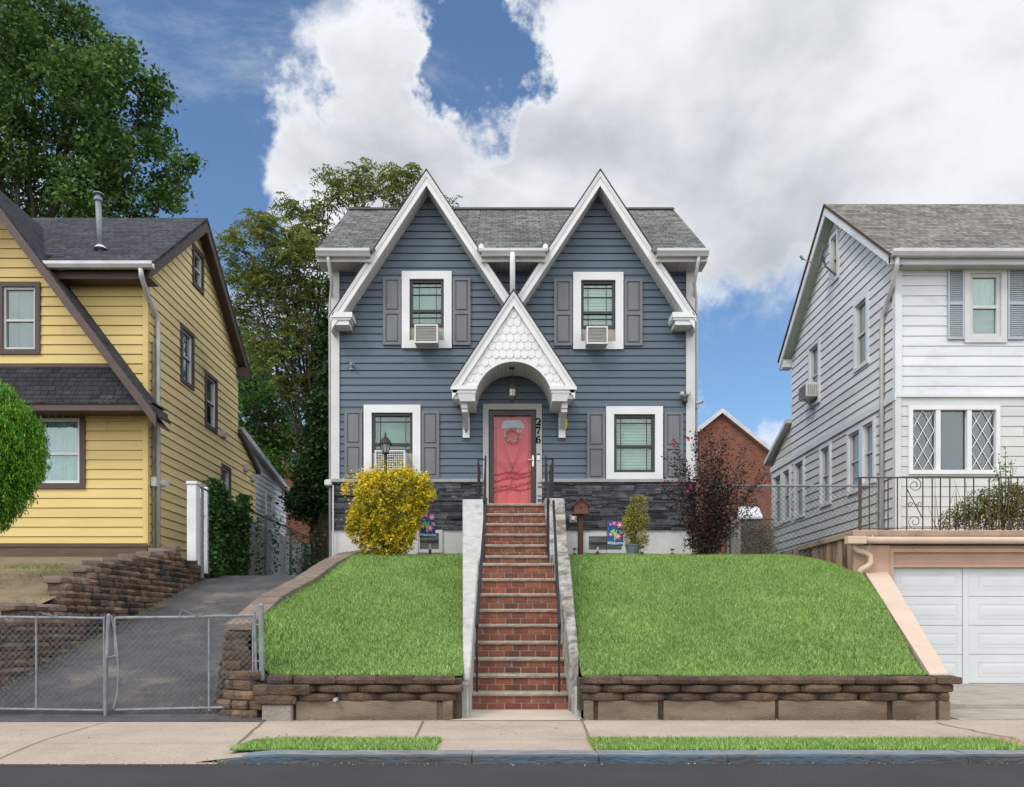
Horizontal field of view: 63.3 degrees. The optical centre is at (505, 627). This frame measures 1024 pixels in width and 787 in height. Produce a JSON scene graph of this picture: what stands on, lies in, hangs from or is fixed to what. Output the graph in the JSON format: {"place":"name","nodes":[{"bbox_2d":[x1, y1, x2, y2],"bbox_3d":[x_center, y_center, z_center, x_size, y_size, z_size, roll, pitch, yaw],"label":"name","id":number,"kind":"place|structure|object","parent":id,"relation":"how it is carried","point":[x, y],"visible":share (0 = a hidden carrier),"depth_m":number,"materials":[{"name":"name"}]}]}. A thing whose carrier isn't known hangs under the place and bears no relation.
{"place":"outdoors","nodes":[
{"label":"outdoors","id":0,"kind":"place"},
{"bbox_2d":[0,557,102,615],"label":"bank","id":1,"kind":"structure","parent":0,"point":[36,588],"depth_m":12.96,"materials":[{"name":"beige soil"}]},
{"bbox_2d":[0,379,51,535],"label":"evergreen shrub","id":2,"kind":"object","parent":1,"relation":"on","point":[24,450],"visible":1,"depth_m":12.27,"materials":[{"name":"green plant"}]},
{"bbox_2d":[0,575,297,720],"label":"driveway","id":3,"kind":"structure","parent":0,"point":[228,595],"depth_m":11.03,"materials":[{"name":"grey asphalt"}]},
{"bbox_2d":[2,586,192,692],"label":"weeds","id":4,"kind":"object","parent":3,"relation":"on","point":[92,641],"visible":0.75,"depth_m":12.13,"materials":[{"name":"green plant"}]},
{"bbox_2d":[103,613,116,715],"bbox_3d":[-4.413,0.428,9.263,0.157,1.168,0.064,0,0,0],"label":"gate post","id":5,"kind":"object","parent":3,"relation":"on","point":[106,657],"visible":0.9,"depth_m":9.25,"materials":[{"name":"metal"}]},
{"bbox_2d":[0,611,105,711],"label":"driveway gate","id":6,"kind":"structure","parent":5,"relation":"attached to","point":[36,618],"depth_m":9.31,"materials":[{"name":"metal"}]},
{"bbox_2d":[192,686,216,710],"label":"weeds","id":7,"kind":"object","parent":3,"relation":"on","point":[207,698],"visible":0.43,"depth_m":9.72,"materials":[{"name":"green plant"}]},
{"bbox_2d":[200,487,209,573],"bbox_3d":[-6.189,-1.990,17.075,0.159,1.779,0.150,0,0,0],"label":"white fence post","id":8,"kind":"object","parent":3,"relation":"on","point":[206,521],"visible":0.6,"depth_m":17.00,"materials":[{"name":"plastic"}]},
{"bbox_2d":[198,514,309,574],"bbox_3d":[-6.280,-1.835,21.779,0.040,1.669,9.610,0,0,0],"label":"board fence","id":9,"kind":"object","parent":3,"relation":"on","point":[253,566],"visible":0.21,"depth_m":22.37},
{"bbox_2d":[203,477,316,576],"bbox_3d":[-6.045,-2.068,21.740,0.593,2.131,9.513,0,0,0],"label":"fence ivy","id":10,"kind":"object","parent":9,"relation":"attached to","point":[230,520],"visible":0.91,"depth_m":17.96,"materials":[{"name":"green plant"}]},
{"bbox_2d":[199,486,314,577],"bbox_3d":[-6.100,-1.915,21.440,0.056,1.830,10.021,0,0,0],"label":"chainlink fence","id":11,"kind":"object","parent":3,"relation":"on","point":[265,518],"visible":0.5,"depth_m":21.06,"materials":[{"name":"metal"}]},
{"bbox_2d":[253,603,264,680],"bbox_3d":[-2.766,0.345,9.300,0.129,1.241,0.068,0,0,0],"label":"gate post","id":12,"kind":"object","parent":3,"relation":"on","point":[260,624],"visible":0.88,"depth_m":9.28,"materials":[{"name":"metal"}]},
{"bbox_2d":[111,605,253,713],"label":"driveway gate","id":13,"kind":"structure","parent":12,"relation":"attached to","point":[117,653],"depth_m":9.31,"materials":[{"name":"metal"}]},
{"bbox_2d":[213,550,370,717],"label":"retaining wall","id":14,"kind":"structure","parent":3,"relation":"on","point":[238,695],"depth_m":9.53,"materials":[{"name":"stone"}]},
{"bbox_2d":[279,485,328,572],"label":"undergrowth","id":15,"kind":"object","parent":3,"relation":"on","point":[313,556],"visible":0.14,"depth_m":25.31,"materials":[{"name":"green plant"}]},
{"bbox_2d":[11,602,657,761],"bbox_3d":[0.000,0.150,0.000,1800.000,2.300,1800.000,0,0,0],"label":"ground","id":16,"kind":"structure","parent":0,"point":[579,673],"depth_m":16.98,"materials":[{"name":"soil"}]},
{"bbox_2d":[0,0,209,217],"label":"tall tree","id":17,"kind":"object","parent":16,"relation":"on","point":[92,74],"visible":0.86,"depth_m":31.97,"materials":[{"name":"green plant"}]},
{"bbox_2d":[0,545,209,686],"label":"retaining wall","id":18,"kind":"structure","parent":16,"relation":"on","point":[120,585],"depth_m":12.78,"materials":[{"name":"stone"}]},
{"bbox_2d":[186,481,200,561],"bbox_3d":[-6.133,-2.078,16.300,0.218,1.555,0.240,0,0,0],"label":"white fence post","id":19,"kind":"object","parent":18,"relation":"on","point":[193,521],"visible":1,"depth_m":16.20,"materials":[{"name":"plastic"}]},
{"bbox_2d":[0,191,260,564],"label":"yellow house","id":20,"kind":"structure","parent":16,"relation":"on","point":[137,321],"depth_m":17.30,"materials":[{"name":"paint"}]},
{"bbox_2d":[0,281,40,354],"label":"window","id":21,"kind":"structure","parent":20,"relation":"in","point":[20,308],"depth_m":17.31,"materials":[{"name":"glass"}]},
{"bbox_2d":[34,416,85,488],"bbox_3d":[-9.310,-3.682,17.355,1.124,1.589,0.210,0,0,0],"label":"window","id":22,"kind":"structure","parent":20,"relation":"in","point":[67,435],"depth_m":17.39,"materials":[{"name":"brown paint"}]},
{"bbox_2d":[33,415,106,433],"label":"icicle lights","id":23,"kind":"object","parent":20,"relation":"hanging from","point":[78,419],"visible":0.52,"depth_m":17.21},
{"bbox_2d":[92,191,107,250],"bbox_3d":[-8.609,-8.608,17.620,0.306,1.301,0.299,0,0,0],"label":"roof vent pipe","id":24,"kind":"object","parent":20,"relation":"on","point":[98,200],"visible":0.98,"depth_m":17.57,"materials":[{"name":"metal"}]},
{"bbox_2d":[179,322,194,390],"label":"window","id":25,"kind":"structure","parent":20,"relation":"in","point":[190,358],"depth_m":19.71,"materials":[{"name":"brown paint"}]},
{"bbox_2d":[191,244,203,294],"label":"window","id":26,"kind":"structure","parent":20,"relation":"in","point":[196,253],"depth_m":20.27,"materials":[{"name":"brown paint"}]},
{"bbox_2d":[200,370,217,433],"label":"window","id":27,"kind":"structure","parent":20,"relation":"in","point":[211,383],"depth_m":21.28,"materials":[{"name":"brown paint"}]},
{"bbox_2d":[220,463,230,496],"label":"window","id":28,"kind":"structure","parent":20,"relation":"in","point":[224,468],"depth_m":22.35,"materials":[{"name":"brown paint"}]},
{"bbox_2d":[238,427,289,535],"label":"white outbuilding","id":29,"kind":"structure","parent":16,"relation":"on","point":[266,498],"depth_m":26.41,"materials":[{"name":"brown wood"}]},
{"bbox_2d":[265,492,272,517],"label":"window","id":30,"kind":"structure","parent":29,"relation":"in","point":[266,494],"depth_m":26.59,"materials":[{"name":"white wood"}]},
{"bbox_2d":[237,318,304,478],"bbox_3d":[-8.752,-5.992,29.967,3.319,10.397,3.943,0,0,42],"label":"leafy tree","id":31,"kind":"object","parent":16,"relation":"on","point":[263,437],"visible":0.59,"depth_m":29.58,"materials":[{"name":"green plant"}]},
{"bbox_2d":[276,428,309,542],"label":"brick house","id":32,"kind":"structure","parent":16,"relation":"on","point":[293,525],"depth_m":40.00,"materials":[{"name":"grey brick"}]},
{"bbox_2d":[266,274,329,562],"bbox_3d":[-5.944,-5.940,26.339,3.384,10.293,3.316,0,0,0],"label":"ivy covered tree","id":33,"kind":"object","parent":16,"relation":"on","point":[303,492],"visible":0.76,"depth_m":25.74,"materials":[{"name":"green plant"}]},
{"bbox_2d":[212,157,462,565],"bbox_3d":[-5.693,-8.065,27.011,8.680,14.544,3.994,0,0,0],"label":"airy tree","id":34,"kind":"object","parent":16,"relation":"on","point":[258,278],"visible":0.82,"depth_m":26.80,"materials":[{"name":"green plant"}]},
{"bbox_2d":[315,168,708,556],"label":"blue house","id":35,"kind":"structure","parent":16,"relation":"on","point":[528,294],"depth_m":16.82,"materials":[{"name":"plastic"}]},
{"bbox_2d":[375,450,406,474],"bbox_3d":[-2.305,-3.300,16.695,0.608,0.454,0.390,0,0,0],"label":"window air conditioner","id":36,"kind":"object","parent":35,"relation":"attached to","point":[401,455],"depth_m":16.52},
{"bbox_2d":[364,405,420,477],"bbox_3d":[-2.300,-3.747,16.890,1.147,1.516,0.220,0,0,0],"label":"window","id":37,"kind":"structure","parent":35,"relation":"in","point":[401,424],"depth_m":16.83,"materials":[{"name":"white paint"}]},
{"bbox_2d":[414,324,438,346],"bbox_3d":[-1.583,-5.845,16.695,0.464,0.366,0.390,0,0,0],"label":"window air conditioner","id":38,"kind":"object","parent":35,"relation":"attached to","point":[426,335],"depth_m":16.52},
{"bbox_2d":[402,271,451,348],"bbox_3d":[-1.600,-6.431,16.890,1.010,1.558,0.220,0,0,0],"label":"window","id":39,"kind":"structure","parent":35,"relation":"in","point":[426,295],"depth_m":16.82,"materials":[{"name":"white paint"}]},
{"bbox_2d":[416,530,441,552],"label":"basement window","id":40,"kind":"structure","parent":35,"relation":"in","point":[422,546],"depth_m":16.81,"materials":[{"name":"white paint"}]},
{"bbox_2d":[506,367,517,402],"bbox_3d":[0.127,-4.756,16.300,0.231,0.689,0.231,0,0,-23],"label":"hanging lantern","id":41,"kind":"object","parent":35,"relation":"hanging from","point":[512,387],"visible":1,"depth_m":16.27,"materials":[{"name":"brown metal"}]},
{"bbox_2d":[489,411,535,502],"bbox_3d":[0.134,-3.326,16.848,0.942,2.136,0.184,0,0,0],"label":"storm door","id":42,"kind":"structure","parent":35,"relation":"in","point":[512,466],"depth_m":16.91,"materials":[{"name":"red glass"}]},
{"bbox_2d":[504,426,520,442],"bbox_3d":[0.141,-3.901,16.784,0.358,0.372,0.057,0,0,0],"label":"door wreath","id":43,"kind":"object","parent":42,"relation":"attached to","point":[510,440],"depth_m":16.79,"materials":[{"name":"grey plant"}]},
{"bbox_2d":[585,326,607,347],"bbox_3d":[1.820,-5.816,16.695,0.423,0.351,0.390,0,0,0],"label":"window air conditioner","id":44,"kind":"object","parent":35,"relation":"attached to","point":[596,336],"depth_m":16.53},
{"bbox_2d":[573,272,622,349],"bbox_3d":[1.871,-6.410,16.890,1.015,1.558,0.220,0,0,0],"label":"window","id":45,"kind":"structure","parent":35,"relation":"in","point":[597,296],"depth_m":16.81,"materials":[{"name":"white paint"}]},
{"bbox_2d":[585,533,624,552],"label":"basement window","id":46,"kind":"structure","parent":35,"relation":"in","point":[591,539],"depth_m":16.82,"materials":[{"name":"white paint"}]},
{"bbox_2d":[606,406,662,478],"bbox_3d":[2.605,-3.726,16.890,1.147,1.495,0.220,0,0,0],"label":"window","id":47,"kind":"structure","parent":35,"relation":"in","point":[634,434],"depth_m":16.83,"materials":[{"name":"white paint"}]},
{"bbox_2d":[680,391,690,403],"bbox_3d":[3.610,-4.632,16.740,0.225,0.233,0.139,0,0,0],"label":"flood light","id":48,"kind":"object","parent":35,"relation":"attached to","point":[684,399],"visible":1,"depth_m":16.70,"materials":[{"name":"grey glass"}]},
{"bbox_2d":[695,400,702,407],"bbox_3d":[3.915,-4.523,16.799,0.072,0.131,0.187,0,0,-33],"label":"security camera","id":49,"kind":"object","parent":35,"relation":"attached to","point":[699,402],"visible":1,"depth_m":16.77,"materials":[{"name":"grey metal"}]},
{"bbox_2d":[729,519,740,553],"bbox_3d":[4.989,-1.731,18.075,0.214,1.262,0.150,0,0,0],"label":"wooden post","id":50,"kind":"object","parent":16,"relation":"on","point":[734,547],"visible":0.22,"depth_m":18.00,"materials":[{"name":"grey wood"}]},
{"bbox_2d":[698,408,772,553],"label":"brick house","id":51,"kind":"structure","parent":16,"relation":"on","point":[739,433],"depth_m":38.00,"materials":[{"name":"red brick"}]},
{"bbox_2d":[728,507,762,553],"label":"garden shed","id":52,"kind":"structure","parent":16,"relation":"on","point":[758,513],"depth_m":33.20,"materials":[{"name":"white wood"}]},
{"bbox_2d":[764,204,1023,553],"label":"white house","id":53,"kind":"structure","parent":16,"relation":"on","point":[903,344],"depth_m":17.14,"materials":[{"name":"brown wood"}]},
{"bbox_2d":[772,471,782,526],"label":"window","id":54,"kind":"structure","parent":53,"relation":"in","point":[775,499],"depth_m":24.29,"materials":[{"name":"white wood"}]},
{"bbox_2d":[782,465,792,523],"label":"window","id":55,"kind":"structure","parent":53,"relation":"in","point":[785,471],"depth_m":23.47,"materials":[{"name":"white wood"}]},
{"bbox_2d":[793,456,805,519],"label":"window","id":56,"kind":"structure","parent":53,"relation":"in","point":[801,461],"depth_m":22.52,"materials":[{"name":"white wood"}]},
{"bbox_2d":[799,382,817,410],"bbox_3d":[7.756,-5.851,21.174,0.400,0.670,0.550,0,0,0],"label":"window air conditioner","id":57,"kind":"object","parent":53,"relation":"attached to","point":[808,391],"depth_m":20.94,"materials":[{"name":"metal"}]},
{"bbox_2d":[808,338,820,409],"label":"window","id":58,"kind":"structure","parent":53,"relation":"in","point":[816,345],"depth_m":21.37,"materials":[{"name":"white wood"}]},
{"bbox_2d":[799,246,837,281],"bbox_3d":[7.498,-8.691,19.753,0.864,0.821,0.492,0,0,-15],"label":"satellite dish","id":59,"kind":"object","parent":53,"relation":"attached to","point":[820,259],"visible":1,"depth_m":19.75,"materials":[{"name":"grey metal"}]},
{"bbox_2d":[819,441,834,507],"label":"window","id":60,"kind":"structure","parent":53,"relation":"in","point":[827,446],"depth_m":20.68,"materials":[{"name":"white wood"}]},
{"bbox_2d":[829,228,839,285],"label":"window","id":61,"kind":"structure","parent":53,"relation":"in","point":[834,242],"depth_m":20.02,"materials":[{"name":"white wood"}]},
{"bbox_2d":[846,425,863,495],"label":"window","id":62,"kind":"structure","parent":53,"relation":"in","point":[853,435],"depth_m":19.01,"materials":[{"name":"white wood"}]},
{"bbox_2d":[853,291,869,372],"bbox_3d":[7.956,-6.521,18.395,0.220,1.554,0.749,0,0,0],"label":"window","id":63,"kind":"structure","parent":53,"relation":"in","point":[861,310],"depth_m":18.63,"materials":[{"name":"white wood"}]},
{"bbox_2d":[860,415,877,484],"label":"window","id":64,"kind":"structure","parent":53,"relation":"in","point":[868,437],"depth_m":18.23,"materials":[{"name":"white wood"}]},
{"bbox_2d":[907,405,1000,473],"bbox_3d":[9.062,-3.790,16.855,1.848,1.386,0.210,0,0,0],"label":"picture window","id":65,"kind":"structure","parent":53,"relation":"in","point":[943,439],"depth_m":16.90,"materials":[{"name":"white paint"}]},
{"bbox_2d":[964,270,1006,342],"bbox_3d":[9.691,-6.515,16.855,0.861,1.523,0.210,0,0,0],"label":"window","id":66,"kind":"structure","parent":53,"relation":"in","point":[985,291],"depth_m":16.80,"materials":[{"name":"white paint"}]},
{"bbox_2d":[776,530,1023,682],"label":"garage","id":67,"kind":"structure","parent":16,"relation":"on","point":[953,600],"depth_m":14.29,"materials":[{"name":"pink paint"}]},
{"bbox_2d":[741,517,779,553],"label":"dry vines","id":68,"kind":"object","parent":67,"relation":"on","point":[755,529],"visible":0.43,"depth_m":19.87,"materials":[{"name":"plant"}]},
{"bbox_2d":[855,477,1023,529],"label":"terrace railing","id":69,"kind":"object","parent":67,"relation":"on","point":[887,528],"visible":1,"depth_m":14.15,"materials":[{"name":"metal"}]},
{"bbox_2d":[894,568,1023,682],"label":"garage door","id":70,"kind":"structure","parent":67,"relation":"in","point":[972,619],"depth_m":14.30,"materials":[{"name":"paint"}]},
{"bbox_2d":[928,481,1023,529],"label":"terrace planting","id":71,"kind":"object","parent":67,"relation":"on","point":[983,500],"visible":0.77,"depth_m":14.64,"materials":[{"name":"green plant"}]},
{"bbox_2d":[988,446,1016,529],"bbox_3d":[8.741,-2.440,14.592,0.465,1.484,0.258,0,0,0],"label":"young sapling","id":72,"kind":"object","parent":67,"relation":"on","point":[1001,503],"visible":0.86,"depth_m":14.59,"materials":[{"name":"green plant"}]},
{"bbox_2d":[251,552,463,675],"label":"lawn ground","id":73,"kind":"structure","parent":0,"point":[281,652],"depth_m":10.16,"materials":[{"name":"green plant"}]},
{"bbox_2d":[376,432,394,471],"bbox_3d":[-2.248,-2.487,15.500,0.262,2.326,0.244,0,0,43],"label":"lamp post","id":74,"kind":"object","parent":73,"relation":"on","point":[385,443],"visible":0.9,"depth_m":15.46,"materials":[{"name":"black metal"}]},
{"bbox_2d":[340,457,436,554],"bbox_3d":[-2.072,-2.110,14.920,1.737,1.740,1.351,0,0,0],"label":"yellow bush","id":75,"kind":"object","parent":73,"relation":"on","point":[372,524],"visible":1,"depth_m":14.70,"materials":[{"name":"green plant"}]},
{"bbox_2d":[419,512,435,537],"bbox_3d":[-1.475,-1.725,15.594,0.326,0.890,0.022,0,0,0],"label":"garden flag","id":76,"kind":"object","parent":73,"relation":"on","point":[427,529],"visible":0.99,"depth_m":15.59,"materials":[{"name":"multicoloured fabric"}]},
{"bbox_2d":[428,541,431,554],"bbox_3d":[-1.387,-1.430,15.200,0.066,0.304,0.068,0,0,0],"label":"path light","id":77,"kind":"object","parent":73,"relation":"on","point":[429,542],"visible":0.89,"depth_m":15.18,"materials":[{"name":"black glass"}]},
{"bbox_2d":[0,717,1023,761],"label":"sidewalk","id":78,"kind":"structure","parent":0,"point":[164,741],"depth_m":8.06,"materials":[{"name":"beige concrete"}]},
{"bbox_2d":[229,735,442,750],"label":"verge grass","id":79,"kind":"structure","parent":78,"relation":"on","point":[350,743],"depth_m":7.08,"materials":[{"name":"green plant"}]},
{"bbox_2d":[253,674,463,720],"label":"retaining wall","id":80,"kind":"structure","parent":78,"relation":"on","point":[284,697],"depth_m":9.12,"materials":[{"name":"stone"}]},
{"bbox_2d":[298,718,450,720],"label":"weeds","id":81,"kind":"object","parent":78,"relation":"on","point":[373,720],"visible":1,"depth_m":9.09,"materials":[{"name":"green plant"}]},
{"bbox_2d":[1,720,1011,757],"bbox_3d":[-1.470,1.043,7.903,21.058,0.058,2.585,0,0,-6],"label":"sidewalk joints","id":82,"kind":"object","parent":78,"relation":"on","point":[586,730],"visible":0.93,"depth_m":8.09,"materials":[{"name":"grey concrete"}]},
{"bbox_2d":[453,709,582,719],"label":"walkway slab","id":83,"kind":"structure","parent":78,"relation":"on","point":[521,714],"depth_m":9.67,"materials":[{"name":"concrete"}]},
{"bbox_2d":[462,498,580,716],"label":"front steps","id":84,"kind":"structure","parent":78,"relation":"on","point":[518,645],"depth_m":11.73,"materials":[{"name":"brick"}]},
{"bbox_2d":[475,455,486,691],"bbox_3d":[-0.386,-1.174,13.485,0.171,3.973,6.436,0,0,-2],"label":"stair handrail","id":85,"kind":"object","parent":84,"relation":"on","point":[482,557],"visible":0.86,"depth_m":11.80,"materials":[{"name":"black metal"}]},
{"bbox_2d":[545,455,560,691],"bbox_3d":[0.727,-1.174,13.485,0.169,3.973,6.438,0,0,2],"label":"stair handrail","id":86,"kind":"object","parent":84,"relation":"on","point":[550,489],"visible":0.89,"depth_m":12.79,"materials":[{"name":"black metal"}]},
{"bbox_2d":[584,717,940,720],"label":"weeds","id":87,"kind":"object","parent":78,"relation":"on","point":[778,720],"visible":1,"depth_m":9.08,"materials":[{"name":"green plant"}]},
{"bbox_2d":[577,674,961,719],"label":"retaining wall","id":88,"kind":"structure","parent":78,"relation":"on","point":[769,697],"depth_m":9.12,"materials":[{"name":"stone"}]},
{"bbox_2d":[585,734,1023,749],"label":"verge grass","id":89,"kind":"structure","parent":78,"relation":"on","point":[880,742],"depth_m":7.09,"materials":[{"name":"green plant"}]},
{"bbox_2d":[985,734,1023,744],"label":"dead grass","id":90,"kind":"structure","parent":78,"relation":"on","point":[1010,739],"depth_m":7.41,"materials":[{"name":"plant"}]},
{"bbox_2d":[0,764,1023,786],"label":"road","id":91,"kind":"structure","parent":0,"point":[528,775],"depth_m":6.08,"materials":[{"name":"grey asphalt"}]},
{"bbox_2d":[0,762,216,763],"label":"driveway apron lip","id":92,"kind":"object","parent":91,"relation":"on","point":[104,762],"visible":1,"depth_m":6.62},
{"bbox_2d":[198,757,225,764],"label":"weeds","id":93,"kind":"object","parent":91,"relation":"on","point":[213,762],"visible":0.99,"depth_m":6.57,"materials":[{"name":"green plant"}]},
{"bbox_2d":[1,721,1011,765],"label":"gutter grit","id":94,"kind":"object","parent":91,"relation":"on","point":[424,765],"visible":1,"depth_m":6.56,"materials":[{"name":"grey gravel"}]},
{"bbox_2d":[216,750,1023,763],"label":"kerb","id":95,"kind":"structure","parent":91,"relation":"on","point":[641,756],"depth_m":6.60,"materials":[{"name":"concrete"}]},
{"bbox_2d":[0,0,1023,446],"label":"sky","id":96,"kind":"structure","parent":0,"point":[743,118],"materials":[{"name":"blue"}]},
{"bbox_2d":[568,553,925,675],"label":"lawn ground","id":97,"kind":"structure","parent":0,"point":[635,652],"depth_m":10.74,"materials":[{"name":"green plant"}]},
{"bbox_2d":[571,496,589,554],"bbox_3d":[1.368,-1.809,15.200,0.330,1.131,0.340,0,0,0],"label":"birdhouse","id":98,"kind":"object","parent":97,"relation":"on","point":[580,506],"visible":0.84,"depth_m":15.14,"materials":[{"name":"red wood"}]},
{"bbox_2d":[596,544,598,555],"bbox_3d":[1.648,-1.365,14.900,0.066,0.242,0.068,0,0,0],"label":"path light","id":99,"kind":"object","parent":97,"relation":"on","point":[597,549],"visible":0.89,"depth_m":14.88,"materials":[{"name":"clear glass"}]},
{"bbox_2d":[606,520,623,552],"bbox_3d":[2.016,-1.627,15.294,0.323,0.716,0.022,0,0,0],"label":"garden flag","id":100,"kind":"object","parent":97,"relation":"on","point":[614,535],"visible":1,"depth_m":15.30,"materials":[{"name":"blue fabric"}]},
{"bbox_2d":[621,495,650,553],"bbox_3d":[2.368,-1.852,15.203,0.573,1.183,0.430,0,0,0],"label":"potted shrub","id":101,"kind":"object","parent":97,"relation":"on","point":[632,545],"visible":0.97,"depth_m":15.15,"materials":[{"name":"green plant"}]},
{"bbox_2d":[657,426,773,556],"bbox_3d":[3.761,-2.372,14.976,2.021,2.605,1.348,0,0,0],"label":"purple shrub","id":102,"kind":"object","parent":97,"relation":"on","point":[709,542],"visible":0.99,"depth_m":14.86,"materials":[{"name":"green plant"}]},
{"bbox_2d":[725,475,880,557],"bbox_3d":[5.447,-1.979,15.600,3.206,1.758,0.080,0,0,0],"label":"chainlink fence","id":103,"kind":"object","parent":97,"relation":"on","point":[812,486],"visible":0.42,"depth_m":15.60,"materials":[{"name":"metal"}]},
{"bbox_2d":[741,519,773,552],"bbox_3d":[6.313,-1.923,21.000,0.949,1.650,0.040,0,0,0],"label":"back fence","id":104,"kind":"object","parent":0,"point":[757,525],"visible":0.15,"depth_m":21.00,"materials":[{"name":"metal"}]},
{"bbox_2d":[949,683,1023,708],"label":"garage apron","id":105,"kind":"object","parent":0,"point":[986,695],"depth_m":11.60,"materials":[{"name":"grey concrete"}]},
{"bbox_2d":[950,709,1023,719],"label":"garage driveway","id":106,"kind":"structure","parent":0,"point":[988,714],"depth_m":9.65,"materials":[{"name":"grey concrete"}]}
]}

